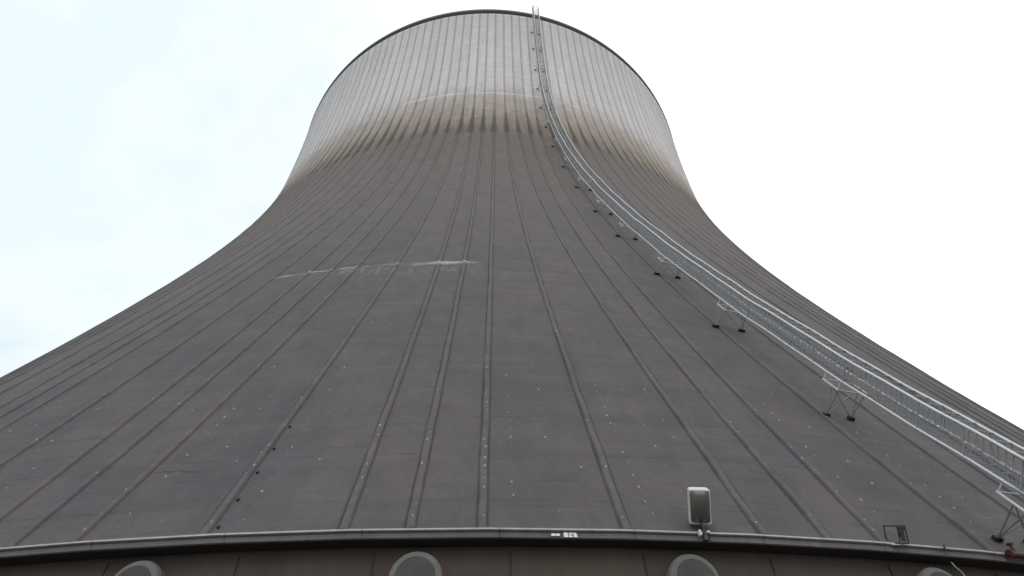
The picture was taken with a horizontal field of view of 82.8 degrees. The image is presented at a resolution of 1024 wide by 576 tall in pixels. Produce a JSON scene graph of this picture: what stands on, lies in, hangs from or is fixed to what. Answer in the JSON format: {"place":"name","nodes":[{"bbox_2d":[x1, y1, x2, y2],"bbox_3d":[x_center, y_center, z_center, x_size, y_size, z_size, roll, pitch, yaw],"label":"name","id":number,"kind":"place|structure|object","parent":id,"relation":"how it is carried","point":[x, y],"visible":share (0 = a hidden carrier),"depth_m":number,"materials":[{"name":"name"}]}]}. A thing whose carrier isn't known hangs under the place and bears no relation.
{"place":"outdoors","nodes":[
{"label":"outdoors","id":0,"kind":"place"},
{"bbox_2d":[0,9,1023,575],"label":"cooling tower","id":1,"kind":"structure","parent":0,"point":[428,313],"depth_m":16.59,"materials":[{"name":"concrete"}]},
{"bbox_2d":[687,487,711,542],"bbox_3d":[3.488,4.208,10.757,0.412,0.970,0.652,1,-48,-2],"label":"floodlight","id":2,"kind":"object","parent":1,"relation":"attached to","point":[699,508],"visible":1,"depth_m":10.70,"materials":[{"name":"grey metal"}]},
{"bbox_2d":[531,4,1023,542],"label":"access ladder","id":3,"kind":"object","parent":1,"relation":"attached to","point":[683,258],"visible":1,"depth_m":17.55,"materials":[{"name":"metal"}]},
{"bbox_2d":[883,525,909,545],"bbox_3d":[7.343,4.717,11.110,0.434,0.415,0.180,-22,-51,17],"label":"framed lamp","id":4,"kind":"object","parent":1,"relation":"attached to","point":[900,532],"visible":0.95,"depth_m":11.06,"materials":[{"name":"black metal"}]},
{"bbox_2d":[1005,542,1023,558],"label":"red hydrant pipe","id":5,"kind":"object","parent":1,"relation":"attached to","point":[1012,553],"visible":1,"depth_m":11.34,"materials":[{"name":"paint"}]},
{"bbox_2d":[0,0,1023,429],"label":"sky","id":6,"kind":"structure","parent":0,"point":[868,155],"materials":[{"name":"white"}]}
]}

